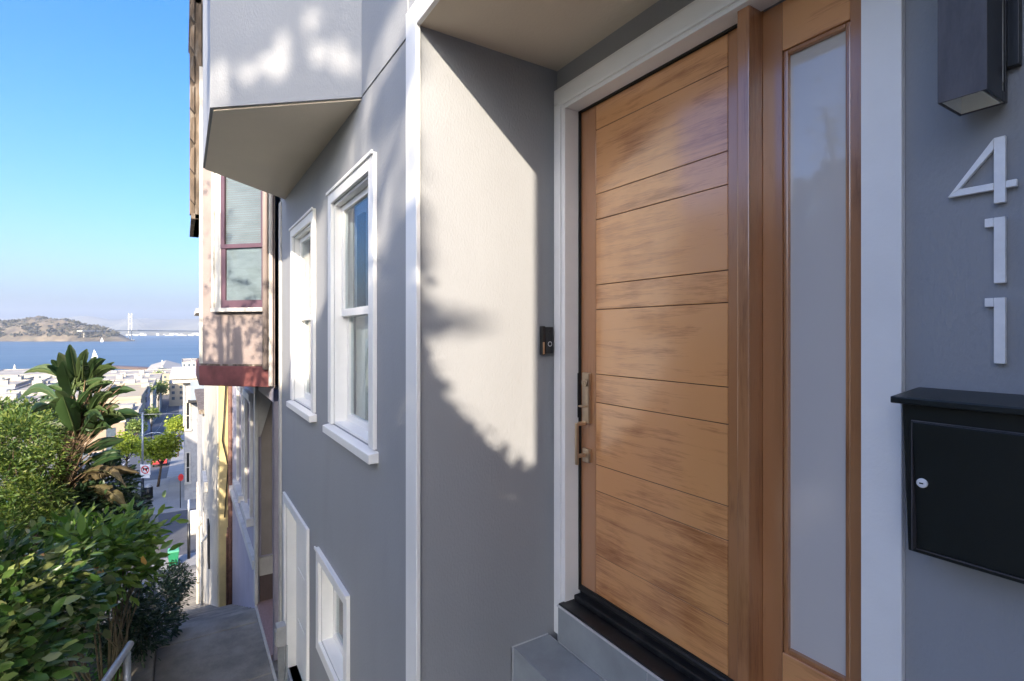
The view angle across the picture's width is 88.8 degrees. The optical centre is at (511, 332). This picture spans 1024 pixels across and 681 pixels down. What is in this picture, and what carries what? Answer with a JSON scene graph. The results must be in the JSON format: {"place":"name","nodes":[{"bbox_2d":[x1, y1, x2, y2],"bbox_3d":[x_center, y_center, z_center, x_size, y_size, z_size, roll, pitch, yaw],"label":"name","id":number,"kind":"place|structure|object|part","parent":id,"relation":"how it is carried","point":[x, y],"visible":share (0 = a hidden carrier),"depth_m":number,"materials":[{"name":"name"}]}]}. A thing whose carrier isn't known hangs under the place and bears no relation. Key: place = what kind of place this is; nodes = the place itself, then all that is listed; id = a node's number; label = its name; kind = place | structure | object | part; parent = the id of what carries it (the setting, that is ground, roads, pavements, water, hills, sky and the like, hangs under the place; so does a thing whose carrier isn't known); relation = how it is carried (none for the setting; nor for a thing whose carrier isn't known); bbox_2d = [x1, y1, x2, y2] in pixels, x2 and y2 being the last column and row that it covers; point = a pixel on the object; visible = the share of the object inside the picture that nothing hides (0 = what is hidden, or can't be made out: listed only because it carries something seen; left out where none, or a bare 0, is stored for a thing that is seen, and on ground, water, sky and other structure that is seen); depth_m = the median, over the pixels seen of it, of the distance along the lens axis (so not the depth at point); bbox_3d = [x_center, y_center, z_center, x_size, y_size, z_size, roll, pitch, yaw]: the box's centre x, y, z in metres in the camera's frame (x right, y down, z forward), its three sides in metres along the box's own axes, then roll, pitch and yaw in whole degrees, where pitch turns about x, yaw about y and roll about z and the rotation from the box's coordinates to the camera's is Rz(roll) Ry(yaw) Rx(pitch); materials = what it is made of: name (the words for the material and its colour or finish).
{"place":"outdoors","nodes":[
{"label":"outdoors","id":0,"kind":"place"},
{"bbox_2d":[0,316,134,340],"bbox_3d":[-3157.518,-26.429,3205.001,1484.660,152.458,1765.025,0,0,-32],"label":"island","id":1,"kind":"structure","parent":0,"point":[44,327],"depth_m":2912.82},
{"bbox_2d":[0,316,119,337],"bbox_3d":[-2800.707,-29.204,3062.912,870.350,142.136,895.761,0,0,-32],"label":"island woods","id":2,"kind":"object","parent":1,"relation":"on","point":[6,324],"visible":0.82,"depth_m":2971.27,"materials":[{"name":"green plant"}]},
{"bbox_2d":[0,452,195,680],"bbox_3d":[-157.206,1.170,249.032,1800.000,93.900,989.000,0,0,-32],"label":"ground","id":3,"kind":"structure","parent":0,"point":[105,665],"depth_m":27.99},
{"bbox_2d":[0,379,31,393],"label":"city building","id":4,"kind":"structure","parent":3,"relation":"on","point":[6,386],"depth_m":211.35,"materials":[{"name":"stone"}]},
{"bbox_2d":[4,375,33,382],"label":"city building","id":5,"kind":"structure","parent":3,"relation":"on","point":[17,377],"depth_m":254.44,"materials":[{"name":"stone"}]},
{"bbox_2d":[0,369,55,379],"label":"city building","id":6,"kind":"structure","parent":3,"relation":"on","point":[5,373],"depth_m":455.97,"materials":[{"name":"stone"}]},
{"bbox_2d":[0,391,60,451],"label":"city building","id":7,"kind":"structure","parent":3,"relation":"on","point":[14,394],"depth_m":144.34,"materials":[{"name":"stone"}]},
{"bbox_2d":[8,379,57,393],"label":"city building","id":8,"kind":"structure","parent":3,"relation":"on","point":[23,388],"depth_m":215.98,"materials":[{"name":"stone"}]},
{"bbox_2d":[0,388,91,556],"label":"feathery tree","id":9,"kind":"object","parent":3,"relation":"on","point":[21,495],"visible":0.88,"depth_m":8.34,"materials":[{"name":"green plant"}]},
{"bbox_2d":[0,519,122,680],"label":"camellia bush","id":10,"kind":"object","parent":3,"relation":"on","point":[37,597],"visible":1,"depth_m":2.92,"materials":[{"name":"green plant"}]},
{"bbox_2d":[31,384,108,400],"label":"city building","id":11,"kind":"structure","parent":3,"relation":"on","point":[77,392],"depth_m":172.22,"materials":[{"name":"stone"}]},
{"bbox_2d":[43,375,103,380],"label":"city building","id":12,"kind":"structure","parent":3,"relation":"on","point":[52,378],"depth_m":299.64,"materials":[{"name":"stone"}]},
{"bbox_2d":[0,394,152,611],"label":"dark tree","id":13,"kind":"object","parent":3,"relation":"on","point":[88,500],"visible":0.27,"depth_m":9.42,"materials":[{"name":"green plant"}]},
{"bbox_2d":[18,344,141,555],"bbox_3d":[-7.514,2.508,8.982,3.224,4.644,1.265,0,0,24],"label":"bird of paradise","id":14,"kind":"object","parent":3,"relation":"on","point":[87,414],"visible":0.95,"depth_m":8.83,"materials":[{"name":"green plant"}]},
{"bbox_2d":[51,623,132,680],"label":"ground cover","id":15,"kind":"object","parent":3,"relation":"on","point":[104,670],"visible":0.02,"depth_m":5.33,"materials":[{"name":"green plant"}]},
{"bbox_2d":[11,490,188,680],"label":"leafy shrub","id":16,"kind":"object","parent":3,"relation":"on","point":[121,536],"visible":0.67,"depth_m":4.88,"materials":[{"name":"green plant"}]},
{"bbox_2d":[83,404,134,455],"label":"city building","id":17,"kind":"structure","parent":3,"relation":"on","point":[116,427],"depth_m":108.83,"materials":[{"name":"beige concrete"}]},
{"bbox_2d":[106,427,115,436],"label":"window","id":18,"kind":"structure","parent":17,"relation":"in","point":[109,432],"depth_m":108.58,"materials":[{"name":"glass"}]},
{"bbox_2d":[101,641,133,680],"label":"handrail","id":19,"kind":"object","parent":3,"relation":"on","point":[124,657],"visible":1,"depth_m":3.16,"materials":[{"name":"metal"}]},
{"bbox_2d":[61,577,188,673],"bbox_3d":[-4.054,3.143,5.606,0.907,1.126,1.564,0,0,-3],"label":"shrub","id":20,"kind":"object","parent":3,"relation":"on","point":[151,615],"visible":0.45,"depth_m":5.53,"materials":[{"name":"green plant"}]},
{"bbox_2d":[105,382,149,433],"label":"city building","id":21,"kind":"structure","parent":3,"relation":"on","point":[138,395],"depth_m":164.30,"materials":[{"name":"beige paint"}]},
{"bbox_2d":[103,378,156,423],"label":"city building","id":22,"kind":"structure","parent":3,"relation":"on","point":[147,380],"depth_m":241.70,"materials":[{"name":"stone"}]},
{"bbox_2d":[118,403,142,438],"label":"city building","id":23,"kind":"structure","parent":3,"relation":"on","point":[138,407],"depth_m":127.50,"materials":[{"name":"stone"}]},
{"bbox_2d":[104,372,162,413],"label":"city building","id":24,"kind":"structure","parent":3,"relation":"on","point":[124,375],"depth_m":308.77,"materials":[{"name":"stone"}]},
{"bbox_2d":[104,369,170,394],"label":"city building","id":25,"kind":"structure","parent":3,"relation":"on","point":[165,377],"depth_m":414.81,"materials":[{"name":"stone"}]},
{"bbox_2d":[141,383,150,432],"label":"city building","id":26,"kind":"structure","parent":3,"relation":"on","point":[147,398],"depth_m":181.90,"materials":[{"name":"stone"}]},
{"bbox_2d":[144,483,152,499],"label":"litter bin","id":27,"kind":"object","parent":3,"relation":"on","point":[148,488],"visible":0.94,"depth_m":50.36,"materials":[{"name":"black metal"}]},
{"bbox_2d":[138,412,164,502],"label":"street lamp","id":28,"kind":"object","parent":3,"relation":"on","point":[142,443],"visible":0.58,"depth_m":47.68,"materials":[{"name":"grey metal"}]},
{"bbox_2d":[140,464,149,477],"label":"no dogs sign","id":29,"kind":"object","parent":28,"relation":"attached to","point":[145,470],"visible":1,"depth_m":46.43,"materials":[{"name":"white metal"}]},
{"bbox_2d":[142,583,172,625],"bbox_3d":[-5.339,4.313,8.009,0.113,1.712,1.739,0,0,-21],"label":"handrail","id":30,"kind":"object","parent":3,"relation":"on","point":[163,598],"visible":0.23,"depth_m":7.78,"materials":[{"name":"metal"}]},
{"bbox_2d":[123,557,199,621],"bbox_3d":[-6.259,4.584,9.477,1.041,1.300,3.517,0,0,-26],"label":"hedge bush","id":31,"kind":"object","parent":3,"relation":"on","point":[175,588],"visible":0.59,"depth_m":8.78,"materials":[{"name":"green plant"}]},
{"bbox_2d":[148,360,180,368],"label":"pier building","id":32,"kind":"structure","parent":3,"relation":"on","point":[166,364],"depth_m":638.56,"materials":[{"name":"stone"}]},
{"bbox_2d":[169,380,182,405],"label":"city building","id":33,"kind":"structure","parent":3,"relation":"on","point":[176,395],"depth_m":332.06,"materials":[{"name":"stone"}]},
{"bbox_2d":[169,366,203,499],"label":"corner house","id":34,"kind":"structure","parent":3,"relation":"on","point":[186,376],"depth_m":50.18,"materials":[{"name":"grey paint"}]},
{"bbox_2d":[184,402,191,430],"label":"window","id":35,"kind":"structure","parent":34,"relation":"in","point":[187,405],"depth_m":50.10,"materials":[{"name":"beige paint"}]},
{"bbox_2d":[184,452,191,484],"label":"window","id":36,"kind":"structure","parent":34,"relation":"in","point":[187,454],"depth_m":50.10,"materials":[{"name":"beige paint"}]},
{"bbox_2d":[182,358,196,366],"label":"city building","id":37,"kind":"structure","parent":3,"relation":"on","point":[189,362],"depth_m":424.55,"materials":[{"name":"stone"}]},
{"bbox_2d":[195,389,203,603],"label":"sided house","id":38,"kind":"structure","parent":3,"relation":"on","point":[199,394],"depth_m":17.80,"materials":[{"name":"grey paint"}]},
{"bbox_2d":[196,482,198,526],"bbox_3d":[-12.818,7.200,21.296,0.058,2.000,0.900,0,0,-32],"label":"window","id":39,"kind":"structure","parent":38,"relation":"in","point":[197,488],"depth_m":21.23,"materials":[{"name":"beige paint"}]},
{"bbox_2d":[198,495,199,523],"bbox_3d":[-11.697,7.200,19.520,0.058,2.000,0.900,0,0,-32],"label":"window","id":40,"kind":"structure","parent":38,"relation":"in","point":[198,495],"depth_m":19.13,"materials":[{"name":"beige paint"}]},
{"bbox_2d":[199,509,201,541],"bbox_3d":[-10.683,7.200,17.913,0.058,2.000,0.900,0,0,-32],"label":"window","id":41,"kind":"structure","parent":38,"relation":"in","point":[200,516],"depth_m":17.54,"materials":[{"name":"beige paint"}]},
{"bbox_2d":[200,386,217,606],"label":"cream house","id":42,"kind":"structure","parent":3,"relation":"on","point":[209,568],"depth_m":13.04,"materials":[{"name":"paint"}]},
{"bbox_2d":[207,518,209,568],"bbox_3d":[-7.838,5.450,13.501,0.038,1.100,0.600,0,0,-32],"label":"window","id":43,"kind":"structure","parent":42,"relation":"in","point":[208,523],"depth_m":13.25,"materials":[{"name":"black glass"}]},
{"bbox_2d":[216,386,231,606],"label":"yellow house","id":44,"kind":"structure","parent":3,"relation":"on","point":[224,460],"depth_m":10.17,"materials":[{"name":"paint"}]},
{"bbox_2d":[188,0,280,680],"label":"pink house","id":45,"kind":"structure","parent":3,"relation":"on","point":[234,226],"depth_m":5.87,"materials":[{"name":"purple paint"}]},
{"bbox_2d":[233,386,243,502],"bbox_3d":[-4.514,1.755,8.621,0.090,1.810,1.100,0,0,-32],"label":"window","id":46,"kind":"structure","parent":45,"relation":"in","point":[238,488],"depth_m":8.32,"materials":[{"name":"white paint"}]},
{"bbox_2d":[240,388,253,526],"bbox_3d":[-3.834,1.755,7.543,0.090,1.810,0.950,0,0,-32],"label":"window","id":47,"kind":"structure","parent":45,"relation":"in","point":[246,510],"depth_m":7.24,"materials":[{"name":"white paint"}]},
{"bbox_2d":[254,385,278,604],"bbox_3d":[-2.514,2.100,6.502,1.110,2.800,1.440,0,0,-32],"label":"doorway","id":48,"kind":"structure","parent":45,"relation":"in","point":[262,404],"depth_m":6.80,"materials":[{"name":"beige paint"}]},
{"bbox_2d":[203,0,1023,680],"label":"grey house","id":49,"kind":"structure","parent":3,"relation":"on","point":[737,256],"depth_m":2.35,"materials":[{"name":"paint"}]},
{"bbox_2d":[282,492,308,680],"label":"service door","id":50,"kind":"structure","parent":49,"relation":"in","point":[295,532],"depth_m":5.32,"materials":[{"name":"white paint"}]},
{"bbox_2d":[286,207,365,422],"bbox_3d":[-1.689,-0.130,4.681,0.450,1.740,1.080,0,0,-32],"label":"window","id":51,"kind":"structure","parent":49,"relation":"in","point":[302,316],"depth_m":4.92,"materials":[{"name":"white paint"}]},
{"bbox_2d":[314,546,349,680],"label":"window","id":52,"kind":"structure","parent":49,"relation":"in","point":[337,648],"depth_m":3.88,"materials":[{"name":"white paint"}]},
{"bbox_2d":[322,149,378,463],"bbox_3d":[-0.969,-0.141,3.320,0.215,1.701,1.090,0,0,-32],"label":"window","id":53,"kind":"structure","parent":49,"relation":"in","point":[341,312],"depth_m":3.63,"materials":[{"name":"white paint"}]},
{"bbox_2d":[540,326,552,354],"bbox_3d":[0.180,0.042,2.696,0.072,0.148,0.033,0,0,-32],"label":"doorbell","id":54,"kind":"object","parent":49,"relation":"attached to","point":[546,340],"visible":1,"depth_m":2.68,"materials":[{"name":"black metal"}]},
{"bbox_2d":[575,28,736,680],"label":"front door","id":55,"kind":"structure","parent":49,"relation":"in","point":[658,423],"depth_m":2.24,"materials":[{"name":"brown wood"}]},
{"bbox_2d":[890,387,1023,583],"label":"mailbox","id":56,"kind":"object","parent":49,"relation":"attached to","point":[964,461],"visible":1,"depth_m":1.22,"materials":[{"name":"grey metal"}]},
{"bbox_2d":[912,422,1023,578],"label":"mailbox door","id":57,"kind":"structure","parent":56,"relation":"in","point":[970,509],"depth_m":1.21,"materials":[{"name":"black metal"}]},
{"bbox_2d":[938,0,1021,115],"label":"wall lamp","id":58,"kind":"object","parent":49,"relation":"attached to","point":[979,49],"visible":1,"depth_m":1.21,"materials":[{"name":"grey metal"}]},
{"bbox_2d":[948,135,1017,203],"bbox_3d":[1.151,-0.389,1.282,0.012,0.158,0.130,0,0,-32],"label":"house number","id":59,"kind":"object","parent":49,"relation":"attached to","point":[1001,184],"visible":1,"depth_m":1.25,"materials":[{"name":"metal"}]},
{"bbox_2d":[985,216,1006,282],"bbox_3d":[1.165,-0.197,1.260,0.012,0.158,0.038,0,0,-32],"label":"house number","id":60,"kind":"object","parent":49,"relation":"attached to","point":[999,224],"visible":1,"depth_m":1.25,"materials":[{"name":"metal"}]},
{"bbox_2d":[985,297,1006,363],"bbox_3d":[1.165,-0.004,1.260,0.012,0.158,0.038,0,0,-32],"label":"house number","id":61,"kind":"object","parent":49,"relation":"attached to","point":[999,305],"visible":1,"depth_m":1.25,"materials":[{"name":"metal"}]},
{"bbox_2d":[0,336,198,370],"bbox_3d":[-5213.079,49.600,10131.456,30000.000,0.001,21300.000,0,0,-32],"label":"water","id":62,"kind":"structure","parent":0,"point":[145,351],"depth_m":1426.19,"materials":[{"name":"blue liquid"}]},
{"bbox_2d":[112,365,148,369],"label":"pier","id":63,"kind":"structure","parent":62,"relation":"in","point":[131,367],"depth_m":701.24,"materials":[{"name":"beige concrete"}]},
{"bbox_2d":[77,313,198,339],"bbox_3d":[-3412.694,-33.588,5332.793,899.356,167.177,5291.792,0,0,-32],"label":"bridge","id":64,"kind":"structure","parent":62,"relation":"on","point":[128,330],"depth_m":3247.33,"materials":[{"name":"metal"}]},
{"bbox_2d":[0,0,198,318],"label":"sky","id":65,"kind":"structure","parent":0,"point":[95,218],"materials":[{"name":"blue"}]},
{"bbox_2d":[1,316,198,329],"bbox_3d":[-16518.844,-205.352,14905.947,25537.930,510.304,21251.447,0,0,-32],"label":"hills","id":66,"kind":"structure","parent":0,"point":[164,324],"depth_m":12508.13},
{"bbox_2d":[41,405,183,477],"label":"road sidewalk","id":67,"kind":"structure","parent":0,"point":[176,467],"depth_m":77.29,"materials":[{"name":"concrete"}]},
{"bbox_2d":[163,414,183,456],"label":"street tree","id":68,"kind":"object","parent":67,"relation":"on","point":[177,423],"visible":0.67,"depth_m":86.98,"materials":[{"name":"green plant"}]},
{"bbox_2d":[77,394,178,482],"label":"road","id":69,"kind":"structure","parent":0,"point":[159,422],"depth_m":166.35,"materials":[{"name":"grey asphalt"}]},
{"bbox_2d":[110,430,144,465],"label":"garden tree","id":70,"kind":"object","parent":69,"relation":"on","point":[124,448],"visible":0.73,"depth_m":61.53,"materials":[{"name":"green plant"}]},
{"bbox_2d":[123,417,147,437],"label":"garden tree","id":71,"kind":"object","parent":69,"relation":"on","point":[134,425],"visible":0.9,"depth_m":99.26,"materials":[{"name":"green plant"}]},
{"bbox_2d":[143,404,161,438],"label":"street tree","id":72,"kind":"object","parent":69,"relation":"on","point":[154,412],"visible":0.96,"depth_m":129.52,"materials":[{"name":"green plant"}]},
{"bbox_2d":[150,383,156,394],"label":"street tree","id":73,"kind":"object","parent":69,"relation":"on","point":[152,389],"visible":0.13,"depth_m":216.00,"materials":[{"name":"green plant"}]},
{"bbox_2d":[152,459,167,466],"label":"parked car","id":74,"kind":"object","parent":69,"relation":"on","point":[157,462],"visible":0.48,"depth_m":74.51,"materials":[{"name":"paint"}]},
{"bbox_2d":[156,380,169,417],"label":"street tree","id":75,"kind":"object","parent":69,"relation":"on","point":[161,388],"visible":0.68,"depth_m":269.72,"materials":[{"name":"green plant"}]},
{"bbox_2d":[116,476,195,514],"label":"sidewalk","id":76,"kind":"structure","parent":0,"point":[171,486],"depth_m":51.73,"materials":[{"name":"concrete"}]},
{"bbox_2d":[128,425,183,486],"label":"street tree","id":77,"kind":"object","parent":76,"relation":"on","point":[162,448],"visible":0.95,"depth_m":54.99,"materials":[{"name":"green plant"}]},
{"bbox_2d":[178,474,182,507],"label":"red sign post","id":78,"kind":"object","parent":76,"relation":"on","point":[180,477],"visible":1,"depth_m":47.40,"materials":[{"name":"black metal"}]},
{"bbox_2d":[117,330,198,335],"bbox_3d":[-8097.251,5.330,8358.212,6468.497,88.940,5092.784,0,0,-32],"label":"shore","id":79,"kind":"structure","parent":0,"point":[147,333],"depth_m":8020.87,"materials":[{"name":"grey"}]},
{"bbox_2d":[126,333,198,335],"bbox_3d":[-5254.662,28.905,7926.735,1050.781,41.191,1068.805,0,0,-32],"label":"port buildings","id":80,"kind":"structure","parent":79,"relation":"on","point":[173,334],"depth_m":7804.46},
{"bbox_2d":[151,552,195,569],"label":"sidewalk","id":81,"kind":"structure","parent":0,"point":[191,560],"depth_m":36.08,"materials":[{"name":"concrete"}]},
{"bbox_2d":[168,547,179,565],"bbox_3d":[-22.749,15.123,35.153,0.692,1.067,0.800,0,0,-32],"label":"wheelie bin","id":82,"kind":"object","parent":81,"relation":"on","point":[174,555],"visible":0.61,"depth_m":34.88,"materials":[{"name":"green plastic"}]},
{"bbox_2d":[187,499,189,558],"bbox_3d":[-22.411,13.634,36.242,0.190,4.093,0.200,0,0,-32],"label":"street pole","id":83,"kind":"object","parent":81,"relation":"on","point":[188,540],"visible":1,"depth_m":36.17,"materials":[{"name":"black metal"}]},
{"bbox_2d":[158,509,195,558],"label":"cross street","id":84,"kind":"structure","parent":0,"point":[179,533],"depth_m":41.25,"materials":[{"name":"grey asphalt"}]},
{"bbox_2d":[190,510,195,534],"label":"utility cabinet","id":85,"kind":"object","parent":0,"point":[192,522],"visible":0.11,"depth_m":40.97,"materials":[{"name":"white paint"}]},
{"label":"cabinet door","id":86,"kind":"part","parent":85,"relation":"part of","materials":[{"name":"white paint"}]},
{"bbox_2d":[136,565,277,680],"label":"path","id":87,"kind":"structure","parent":0,"point":[216,643],"depth_m":5.88,"materials":[{"name":"concrete"}]},
{"bbox_2d":[119,638,155,680],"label":"path edge","id":88,"kind":"object","parent":87,"relation":"on","point":[139,672],"visible":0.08,"depth_m":5.44,"materials":[{"name":"concrete"}]},
{"bbox_2d":[274,621,287,680],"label":"utility post","id":89,"kind":"object","parent":87,"relation":"on","point":[280,636],"visible":1,"depth_m":4.44,"materials":[{"name":"metal"}]}
]}

